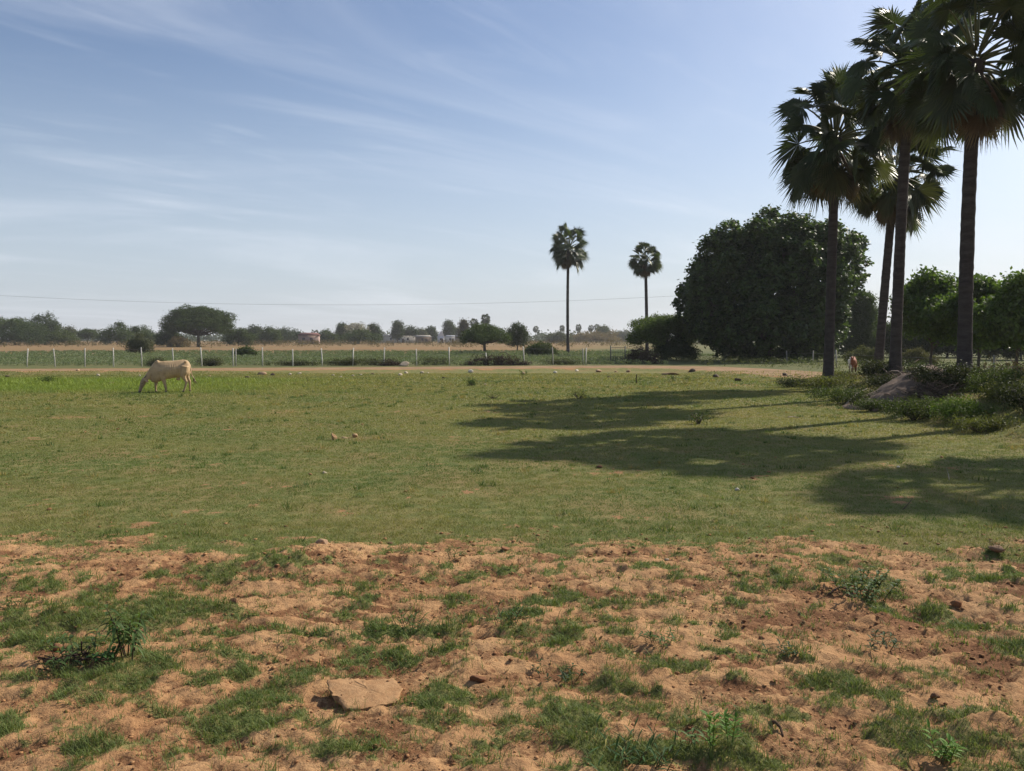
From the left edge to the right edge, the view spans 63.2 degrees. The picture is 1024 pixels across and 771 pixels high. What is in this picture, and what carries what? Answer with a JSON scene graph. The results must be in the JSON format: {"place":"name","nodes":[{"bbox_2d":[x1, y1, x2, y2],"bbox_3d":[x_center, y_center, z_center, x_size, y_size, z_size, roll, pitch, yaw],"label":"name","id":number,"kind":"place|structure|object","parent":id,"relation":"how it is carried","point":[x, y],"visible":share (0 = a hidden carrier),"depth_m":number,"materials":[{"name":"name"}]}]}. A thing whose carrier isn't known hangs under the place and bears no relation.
{"place":"outdoors","nodes":[
{"label":"outdoors","id":0,"kind":"place"},
{"bbox_2d":[0,295,665,304],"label":"power line","id":1,"kind":"object","parent":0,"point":[279,304],"visible":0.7,"depth_m":109.56,"materials":[{"name":"metal"}]},
{"bbox_2d":[0,365,821,378],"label":"dirt road","id":2,"kind":"structure","parent":0,"point":[730,369],"depth_m":56.25,"materials":[{"name":"beige soil"}]},
{"bbox_2d":[0,340,1023,770],"bbox_3d":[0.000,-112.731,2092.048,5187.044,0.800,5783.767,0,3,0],"label":"ground","id":3,"kind":"structure","parent":0,"point":[498,664],"depth_m":6.72,"materials":[{"name":"brown soil"}]},
{"bbox_2d":[0,594,31,608],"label":"weed","id":4,"kind":"object","parent":3,"relation":"on","point":[10,602],"visible":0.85,"depth_m":6.41,"materials":[{"name":"green plant"}]},
{"bbox_2d":[0,316,49,344],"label":"tree","id":5,"kind":"object","parent":3,"relation":"on","point":[5,323],"visible":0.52,"depth_m":266.63,"materials":[{"name":"green plant"}]},
{"bbox_2d":[0,321,62,344],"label":"bush","id":6,"kind":"object","parent":3,"relation":"on","point":[17,334],"visible":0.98,"depth_m":256.78,"materials":[{"name":"green plant"}]},
{"bbox_2d":[30,310,62,332],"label":"tree","id":7,"kind":"object","parent":3,"relation":"on","point":[49,323],"visible":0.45,"depth_m":276.27,"materials":[{"name":"green plant"}]},
{"bbox_2d":[38,325,83,344],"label":"bush","id":8,"kind":"object","parent":3,"relation":"on","point":[68,337],"visible":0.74,"depth_m":261.20,"materials":[{"name":"green plant"}]},
{"bbox_2d":[32,641,106,674],"bbox_3d":[-2.780,1.698,5.245,0.465,0.166,0.334,0,3,0],"label":"twig pile","id":9,"kind":"object","parent":3,"relation":"on","point":[80,659],"visible":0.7,"depth_m":5.22,"materials":[{"name":"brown plant"}]},
{"bbox_2d":[32,628,128,671],"bbox_3d":[-2.760,1.677,5.296,0.461,0.185,0.518,3,4,41],"label":"weed","id":10,"kind":"object","parent":3,"relation":"on","point":[70,647],"visible":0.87,"depth_m":5.28,"materials":[{"name":"green plant"}]},
{"bbox_2d":[75,327,99,343],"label":"tree","id":11,"kind":"object","parent":3,"relation":"on","point":[86,334],"visible":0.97,"depth_m":317.39,"materials":[{"name":"green plant"}]},
{"bbox_2d":[86,646,118,664],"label":"weed","id":12,"kind":"object","parent":3,"relation":"on","point":[108,654],"visible":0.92,"depth_m":5.19,"materials":[{"name":"green plant"}]},
{"bbox_2d":[94,319,136,344],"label":"bush","id":13,"kind":"object","parent":3,"relation":"on","point":[121,331],"visible":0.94,"depth_m":265.82,"materials":[{"name":"green plant"}]},
{"bbox_2d":[97,604,156,661],"bbox_3d":[-2.464,1.594,5.344,0.356,0.364,0.413,-2,4,-34],"label":"weed","id":14,"kind":"object","parent":3,"relation":"on","point":[113,629],"visible":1,"depth_m":5.29,"materials":[{"name":"green plant"}]},
{"bbox_2d":[123,333,155,353],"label":"bush","id":15,"kind":"object","parent":3,"relation":"on","point":[138,341],"visible":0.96,"depth_m":111.33,"materials":[{"name":"green plant"}]},
{"bbox_2d":[123,324,155,344],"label":"bush","id":16,"kind":"object","parent":3,"relation":"on","point":[142,330],"visible":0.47,"depth_m":273.11,"materials":[{"name":"green plant"}]},
{"bbox_2d":[138,360,196,392],"bbox_3d":[-13.839,-0.380,33.498,2.223,1.318,0.601,-1,3,-21],"label":"cow","id":17,"kind":"object","parent":3,"relation":"on","point":[158,371],"visible":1,"depth_m":33.33},
{"bbox_2d":[152,331,182,345],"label":"bush","id":18,"kind":"object","parent":3,"relation":"on","point":[161,338],"visible":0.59,"depth_m":223.44,"materials":[{"name":"green plant"}]},
{"bbox_2d":[165,334,192,346],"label":"bush","id":19,"kind":"object","parent":3,"relation":"on","point":[175,340],"visible":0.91,"depth_m":203.84,"materials":[{"name":"green plant"}]},
{"bbox_2d":[157,303,237,346],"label":"tree","id":20,"kind":"object","parent":3,"relation":"on","point":[196,320],"visible":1,"depth_m":210.08,"materials":[{"name":"green plant"}]},
{"bbox_2d":[194,354,225,365],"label":"bush","id":21,"kind":"object","parent":3,"relation":"on","point":[212,361],"visible":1,"depth_m":61.62,"materials":[{"name":"green plant"}]},
{"bbox_2d":[221,326,257,345],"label":"bush","id":22,"kind":"object","parent":3,"relation":"on","point":[241,334],"visible":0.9,"depth_m":233.96,"materials":[{"name":"green plant"}]},
{"bbox_2d":[231,345,259,355],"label":"bush","id":23,"kind":"object","parent":3,"relation":"on","point":[247,350],"visible":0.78,"depth_m":95.32,"materials":[{"name":"green plant"}]},
{"bbox_2d":[253,325,284,343],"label":"bush","id":24,"kind":"object","parent":3,"relation":"on","point":[270,334],"visible":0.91,"depth_m":287.68,"materials":[{"name":"green plant"}]},
{"bbox_2d":[273,325,300,342],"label":"bush","id":25,"kind":"object","parent":3,"relation":"on","point":[289,334],"visible":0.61,"depth_m":357.70,"materials":[{"name":"green plant"}]},
{"bbox_2d":[263,358,319,365],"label":"bush","id":26,"kind":"object","parent":3,"relation":"on","point":[298,363],"visible":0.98,"depth_m":62.37,"materials":[{"name":"green plant"}]},
{"bbox_2d":[0,347,586,366],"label":"fence","id":27,"kind":"object","parent":3,"relation":"on","point":[322,361],"visible":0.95,"depth_m":61.25,"materials":[{"name":"metal"}]},
{"bbox_2d":[298,333,320,343],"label":"house","id":28,"kind":"structure","parent":3,"relation":"on","point":[308,336],"depth_m":306.68,"materials":[{"name":"paint"}]},
{"bbox_2d":[318,328,340,343],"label":"bush","id":29,"kind":"object","parent":3,"relation":"on","point":[327,334],"visible":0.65,"depth_m":328.61,"materials":[{"name":"green plant"}]},
{"bbox_2d":[333,321,347,338],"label":"tree","id":30,"kind":"object","parent":3,"relation":"on","point":[340,328],"visible":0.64,"depth_m":357.63,"materials":[{"name":"green plant"}]},
{"bbox_2d":[319,356,366,365],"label":"bush","id":31,"kind":"object","parent":3,"relation":"on","point":[339,362],"visible":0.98,"depth_m":62.49,"materials":[{"name":"green plant"}]},
{"bbox_2d":[0,339,708,347],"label":"dry undergrowth","id":32,"kind":"object","parent":3,"relation":"on","point":[330,342],"visible":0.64,"depth_m":241.79,"materials":[{"name":"brown plant"}]},
{"bbox_2d":[342,321,370,343],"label":"tree","id":33,"kind":"object","parent":3,"relation":"on","point":[355,325],"visible":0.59,"depth_m":311.00,"materials":[{"name":"green plant"}]},
{"bbox_2d":[0,349,715,365],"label":"field weeds","id":34,"kind":"object","parent":3,"relation":"on","point":[70,356],"visible":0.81,"depth_m":86.88,"materials":[{"name":"green plant"}]},
{"bbox_2d":[336,327,382,343],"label":"bush","id":35,"kind":"object","parent":3,"relation":"on","point":[358,335],"visible":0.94,"depth_m":298.28,"materials":[{"name":"green plant"}]},
{"bbox_2d":[327,678,402,711],"bbox_3d":[-0.870,1.807,4.806,0.465,0.096,0.426,0,3,0],"label":"slab","id":36,"kind":"object","parent":3,"relation":"on","point":[359,690],"depth_m":4.80,"materials":[{"name":"beige stone"}]},
{"bbox_2d":[367,322,384,340],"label":"tree","id":37,"kind":"object","parent":3,"relation":"on","point":[374,329],"visible":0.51,"depth_m":318.20,"materials":[{"name":"green plant"}]},
{"bbox_2d":[354,355,401,364],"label":"bush","id":38,"kind":"object","parent":3,"relation":"on","point":[374,361],"visible":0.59,"depth_m":63.29,"materials":[{"name":"green plant"}]},
{"bbox_2d":[0,329,756,341],"bbox_3d":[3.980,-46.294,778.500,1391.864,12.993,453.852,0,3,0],"label":"woods","id":39,"kind":"object","parent":3,"relation":"on","point":[539,336],"visible":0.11,"depth_m":628.98,"materials":[{"name":"green plant"}]},
{"bbox_2d":[389,319,405,342],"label":"tree","id":40,"kind":"object","parent":3,"relation":"on","point":[397,330],"visible":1,"depth_m":377.88,"materials":[{"name":"green plant"}]},
{"bbox_2d":[380,335,415,342],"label":"shed","id":41,"kind":"structure","parent":3,"relation":"on","point":[410,339],"depth_m":396.24,"materials":[{"name":"paint"}]},
{"bbox_2d":[403,324,420,337],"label":"tree","id":42,"kind":"object","parent":3,"relation":"on","point":[411,330],"visible":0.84,"depth_m":397.47,"materials":[{"name":"green plant"}]},
{"bbox_2d":[390,609,436,632],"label":"weed","id":43,"kind":"object","parent":3,"relation":"on","point":[408,621],"visible":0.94,"depth_m":5.97,"materials":[{"name":"green plant"}]},
{"bbox_2d":[425,325,437,341],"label":"tree","id":44,"kind":"object","parent":3,"relation":"on","point":[431,332],"visible":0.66,"depth_m":427.37,"materials":[{"name":"green plant"}]},
{"bbox_2d":[411,355,455,364],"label":"bush","id":45,"kind":"object","parent":3,"relation":"on","point":[435,360],"visible":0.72,"depth_m":64.00,"materials":[{"name":"green plant"}]},
{"bbox_2d":[441,319,455,335],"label":"tree","id":46,"kind":"object","parent":3,"relation":"on","point":[448,328],"visible":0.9,"depth_m":417.43,"materials":[{"name":"green plant"}]},
{"bbox_2d":[457,318,469,337],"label":"tree","id":47,"kind":"object","parent":3,"relation":"on","point":[463,323],"visible":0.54,"depth_m":298.21,"materials":[{"name":"green plant"}]},
{"bbox_2d":[458,322,512,350],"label":"tree","id":48,"kind":"object","parent":3,"relation":"on","point":[483,334],"visible":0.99,"depth_m":126.15,"materials":[{"name":"green plant"}]},
{"bbox_2d":[459,352,532,365],"bbox_3d":[-1.206,-2.020,63.656,5.912,1.330,2.241,0,3,0],"label":"thorn heap","id":49,"kind":"object","parent":3,"relation":"on","point":[499,360],"visible":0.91,"depth_m":63.32,"materials":[{"name":"brown plant"}]},
{"bbox_2d":[484,600,530,625],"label":"weed","id":50,"kind":"object","parent":3,"relation":"on","point":[512,614],"visible":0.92,"depth_m":6.05,"materials":[{"name":"green plant"}]},
{"bbox_2d":[504,322,531,349],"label":"tree","id":51,"kind":"object","parent":3,"relation":"on","point":[519,333],"visible":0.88,"depth_m":148.92,"materials":[{"name":"green plant"}]},
{"bbox_2d":[522,341,559,355],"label":"bush","id":52,"kind":"object","parent":3,"relation":"on","point":[538,348],"visible":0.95,"depth_m":99.44,"materials":[{"name":"green plant"}]},
{"bbox_2d":[531,653,586,683],"bbox_3d":[0.285,1.765,5.128,0.362,0.112,0.268,1,3,13],"label":"weed","id":53,"kind":"object","parent":3,"relation":"on","point":[566,675],"visible":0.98,"depth_m":5.11,"materials":[{"name":"green plant"}]},
{"bbox_2d":[535,356,582,364],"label":"bush","id":54,"kind":"object","parent":3,"relation":"on","point":[564,361],"visible":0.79,"depth_m":65.07,"materials":[{"name":"green plant"}]},
{"bbox_2d":[543,330,575,342],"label":"bush","id":55,"kind":"object","parent":3,"relation":"on","point":[558,336],"visible":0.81,"depth_m":357.90,"materials":[{"name":"green plant"}]},
{"bbox_2d":[547,220,589,352],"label":"palm tree","id":56,"kind":"object","parent":3,"relation":"on","point":[568,260],"visible":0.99,"depth_m":118.78,"materials":[{"name":"green plant"}]},
{"bbox_2d":[570,329,623,342],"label":"bush","id":57,"kind":"object","parent":3,"relation":"on","point":[590,336],"visible":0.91,"depth_m":416.07,"materials":[{"name":"green plant"}]},
{"bbox_2d":[583,712,683,770],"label":"weed","id":58,"kind":"object","parent":3,"relation":"on","point":[658,759],"visible":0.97,"depth_m":4.09,"materials":[{"name":"green plant"}]},
{"bbox_2d":[618,344,664,363],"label":"thorn heap","id":59,"kind":"object","parent":3,"relation":"on","point":[643,355],"visible":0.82,"depth_m":67.53,"materials":[{"name":"green plant"}]},
{"bbox_2d":[627,241,662,350],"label":"palm tree","id":60,"kind":"object","parent":3,"relation":"on","point":[643,269],"visible":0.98,"depth_m":104.16,"materials":[{"name":"green plant"}]},
{"bbox_2d":[638,626,676,648],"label":"weed","id":61,"kind":"object","parent":3,"relation":"on","point":[652,636],"visible":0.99,"depth_m":5.63,"materials":[{"name":"green plant"}]},
{"bbox_2d":[624,311,700,359],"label":"tree","id":62,"kind":"object","parent":3,"relation":"on","point":[657,330],"visible":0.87,"depth_m":79.48,"materials":[{"name":"green plant"}]},
{"bbox_2d":[648,333,702,359],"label":"bush","id":63,"kind":"object","parent":3,"relation":"on","point":[672,346],"visible":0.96,"depth_m":79.13,"materials":[{"name":"green plant"}]},
{"bbox_2d":[669,728,704,745],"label":"weed","id":64,"kind":"object","parent":3,"relation":"on","point":[690,736],"visible":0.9,"depth_m":4.21,"materials":[{"name":"green plant"}]},
{"bbox_2d":[687,408,713,423],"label":"bush","id":65,"kind":"object","parent":3,"relation":"on","point":[701,417],"visible":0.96,"depth_m":20.78,"materials":[{"name":"green plant"}]},
{"bbox_2d":[700,710,722,759],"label":"weed","id":66,"kind":"object","parent":3,"relation":"on","point":[711,718],"visible":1,"depth_m":4.11,"materials":[{"name":"green plant"}]},
{"bbox_2d":[718,708,743,742],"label":"weed","id":67,"kind":"object","parent":3,"relation":"on","point":[726,716],"visible":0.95,"depth_m":4.23,"materials":[{"name":"green plant"}]},
{"bbox_2d":[670,203,874,361],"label":"broadleaf tree","id":68,"kind":"object","parent":3,"relation":"on","point":[750,269],"visible":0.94,"depth_m":73.92,"materials":[{"name":"green plant"}]},
{"bbox_2d":[762,638,799,656],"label":"weed","id":69,"kind":"object","parent":3,"relation":"on","point":[789,647],"visible":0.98,"depth_m":5.49,"materials":[{"name":"green plant"}]},
{"bbox_2d":[773,376,805,387],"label":"bush","id":70,"kind":"object","parent":3,"relation":"on","point":[785,383],"visible":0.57,"depth_m":37.00,"materials":[{"name":"green plant"}]},
{"bbox_2d":[786,372,855,390],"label":"bush","id":71,"kind":"object","parent":3,"relation":"on","point":[817,381],"visible":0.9,"depth_m":33.39,"materials":[{"name":"green plant"}]},
{"bbox_2d":[768,61,898,379],"bbox_3d":[13.482,-6.642,34.788,5.614,13.898,5.746,-1,3,-17],"label":"palm tree","id":72,"kind":"object","parent":3,"relation":"on","point":[813,175],"visible":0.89,"depth_m":34.31,"materials":[{"name":"green plant"}]},
{"bbox_2d":[656,353,1023,371],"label":"roadside weeds","id":73,"kind":"object","parent":3,"relation":"on","point":[800,358],"visible":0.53,"depth_m":62.77,"materials":[{"name":"green plant"}]},
{"bbox_2d":[802,383,877,403],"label":"bush","id":74,"kind":"object","parent":3,"relation":"on","point":[844,396],"visible":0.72,"depth_m":27.00,"materials":[{"name":"green plant"}]},
{"bbox_2d":[818,289,903,356],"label":"bush","id":75,"kind":"object","parent":3,"relation":"on","point":[863,322],"visible":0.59,"depth_m":93.00,"materials":[{"name":"green plant"}]},
{"bbox_2d":[841,343,884,362],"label":"bush","id":76,"kind":"object","parent":3,"relation":"on","point":[861,352],"visible":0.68,"depth_m":67.72,"materials":[{"name":"green plant"}]},
{"bbox_2d":[848,385,878,405],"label":"bush","id":77,"kind":"object","parent":3,"relation":"on","point":[857,398],"visible":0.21,"depth_m":25.58,"materials":[{"name":"green plant"}]},
{"bbox_2d":[821,566,906,602],"bbox_3d":[2.845,1.614,6.766,0.579,0.236,0.584,-1,3,-17],"label":"weed","id":78,"kind":"object","parent":3,"relation":"on","point":[870,586],"visible":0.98,"depth_m":6.76,"materials":[{"name":"green plant"}]},
{"bbox_2d":[862,370,896,389],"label":"bush","id":79,"kind":"object","parent":3,"relation":"on","point":[882,380],"visible":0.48,"depth_m":28.01,"materials":[{"name":"green plant"}]},
{"bbox_2d":[857,354,910,378],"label":"bush","id":80,"kind":"object","parent":3,"relation":"on","point":[873,367],"visible":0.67,"depth_m":31.34,"materials":[{"name":"green plant"}]},
{"bbox_2d":[866,629,901,650],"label":"weed","id":81,"kind":"object","parent":3,"relation":"on","point":[883,640],"visible":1,"depth_m":5.64,"materials":[{"name":"green plant"}]},
{"bbox_2d":[786,350,994,367],"bbox_3d":[23.059,-1.565,55.245,1.538,1.557,33.606,0,3,5],"label":"fence","id":82,"kind":"object","parent":3,"relation":"on","point":[836,353],"visible":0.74,"depth_m":57.97,"materials":[{"name":"metal"}]},
{"bbox_2d":[842,364,950,409],"bbox_3d":[11.972,0.149,25.546,4.025,1.615,3.680,0,3,0],"label":"earth mound","id":83,"kind":"object","parent":3,"relation":"on","point":[901,381],"visible":0.21,"depth_m":24.88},
{"bbox_2d":[849,396,891,410],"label":"bush","id":84,"kind":"object","parent":83,"relation":"on","point":[868,404],"visible":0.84,"depth_m":24.20,"materials":[{"name":"green plant"}]},
{"bbox_2d":[904,363,932,381],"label":"bush","id":85,"kind":"object","parent":83,"relation":"on","point":[917,369],"visible":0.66,"depth_m":24.40,"materials":[{"name":"green plant"}]},
{"bbox_2d":[841,113,962,362],"bbox_3d":[17.922,-6.610,39.148,5.948,12.773,5.469,0,3,0],"label":"palm tree","id":86,"kind":"object","parent":3,"relation":"on","point":[927,192],"visible":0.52,"depth_m":38.31,"materials":[{"name":"green plant"}]},
{"bbox_2d":[835,0,991,378],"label":"palm tree","id":87,"kind":"object","parent":3,"relation":"on","point":[864,94],"visible":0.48,"depth_m":30.61,"materials":[{"name":"green plant"}]},
{"bbox_2d":[875,390,956,419],"bbox_3d":[10.508,0.531,21.643,2.087,0.858,1.496,0,3,0],"label":"bush","id":88,"kind":"object","parent":3,"relation":"on","point":[913,409],"visible":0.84,"depth_m":21.48,"materials":[{"name":"green plant"}]},
{"bbox_2d":[902,345,941,365],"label":"bush","id":89,"kind":"object","parent":3,"relation":"on","point":[916,352],"visible":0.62,"depth_m":61.71,"materials":[{"name":"green plant"}]},
{"bbox_2d":[887,264,958,364],"bbox_3d":[22.584,-3.440,44.574,4.794,6.181,5.683,2,4,29],"label":"tree","id":90,"kind":"object","parent":3,"relation":"on","point":[922,291],"visible":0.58,"depth_m":44.05,"materials":[{"name":"green plant"}]},
{"bbox_2d":[829,368,1023,431],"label":"bank weeds","id":91,"kind":"object","parent":3,"relation":"on","point":[864,378],"visible":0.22,"depth_m":22.63,"materials":[{"name":"green plant"}]},
{"bbox_2d":[896,376,972,402],"bbox_3d":[11.792,0.104,23.218,2.269,0.748,1.569,0,3,0],"label":"brush pile","id":92,"kind":"object","parent":3,"relation":"on","point":[925,388],"visible":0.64,"depth_m":23.07,"materials":[{"name":"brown plant"}]},
{"bbox_2d":[885,330,984,357],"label":"bush","id":93,"kind":"object","parent":3,"relation":"on","point":[926,347],"visible":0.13,"depth_m":90.22,"materials":[{"name":"green plant"}]},
{"bbox_2d":[922,718,967,765],"bbox_3d":[2.143,1.788,4.118,0.176,0.202,0.207,0,3,0],"label":"weed","id":94,"kind":"object","parent":3,"relation":"on","point":[948,749],"visible":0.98,"depth_m":4.11,"materials":[{"name":"green plant"}]},
{"bbox_2d":[912,357,996,392],"bbox_3d":[12.525,-0.263,23.620,2.546,1.067,1.572,0,3,0],"label":"bush","id":95,"kind":"object","parent":3,"relation":"on","point":[959,370],"visible":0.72,"depth_m":23.41,"materials":[{"name":"green plant"}]},
{"bbox_2d":[888,0,1023,390],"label":"palm tree","id":96,"kind":"object","parent":3,"relation":"on","point":[972,104],"visible":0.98,"depth_m":23.80,"materials":[{"name":"green plant"}]},
{"bbox_2d":[927,393,999,420],"bbox_3d":[11.009,0.562,20.627,1.771,0.759,1.312,0,3,0],"label":"bush","id":97,"kind":"object","parent":3,"relation":"on","point":[950,407],"visible":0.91,"depth_m":20.49,"materials":[{"name":"green plant"}]},
{"bbox_2d":[929,273,1009,366],"bbox_3d":[23.377,-2.959,42.046,5.155,5.453,5.134,0,3,0],"label":"tree","id":98,"kind":"object","parent":3,"relation":"on","point":[947,313],"visible":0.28,"depth_m":41.13,"materials":[{"name":"green plant"}]},
{"bbox_2d":[939,412,1023,432],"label":"bush","id":99,"kind":"object","parent":3,"relation":"on","point":[975,424],"visible":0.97,"depth_m":18.79,"materials":[{"name":"green plant"}]},
{"bbox_2d":[954,266,1023,366],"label":"tree","id":100,"kind":"object","parent":3,"relation":"on","point":[998,319],"visible":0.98,"depth_m":37.26,"materials":[{"name":"green plant"}]},
{"bbox_2d":[960,361,1023,396],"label":"bush","id":101,"kind":"object","parent":3,"relation":"on","point":[978,378],"visible":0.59,"depth_m":21.45,"materials":[{"name":"green plant"}]},
{"bbox_2d":[962,353,1023,391],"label":"bush","id":102,"kind":"object","parent":3,"relation":"on","point":[1006,363],"visible":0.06,"depth_m":23.96,"materials":[{"name":"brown plant"}]},
{"bbox_2d":[974,347,1023,359],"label":"bush","id":103,"kind":"object","parent":3,"relation":"on","point":[1007,354],"visible":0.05,"depth_m":79.67,"materials":[{"name":"green plant"}]},
{"bbox_2d":[976,374,1023,402],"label":"bush","id":104,"kind":"object","parent":3,"relation":"on","point":[990,387],"visible":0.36,"depth_m":20.85,"materials":[{"name":"green plant"}]},
{"bbox_2d":[985,375,1023,411],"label":"bush","id":105,"kind":"object","parent":3,"relation":"on","point":[1016,394],"visible":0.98,"depth_m":19.54,"materials":[{"name":"green plant"}]},
{"bbox_2d":[0,370,1023,770],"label":"grass","id":106,"kind":"structure","parent":0,"point":[126,386],"depth_m":10.21,"materials":[{"name":"green plant"}]},
{"bbox_2d":[0,0,1023,339],"label":"sky","id":107,"kind":"structure","parent":0,"point":[328,162],"materials":[{"name":"blue"}]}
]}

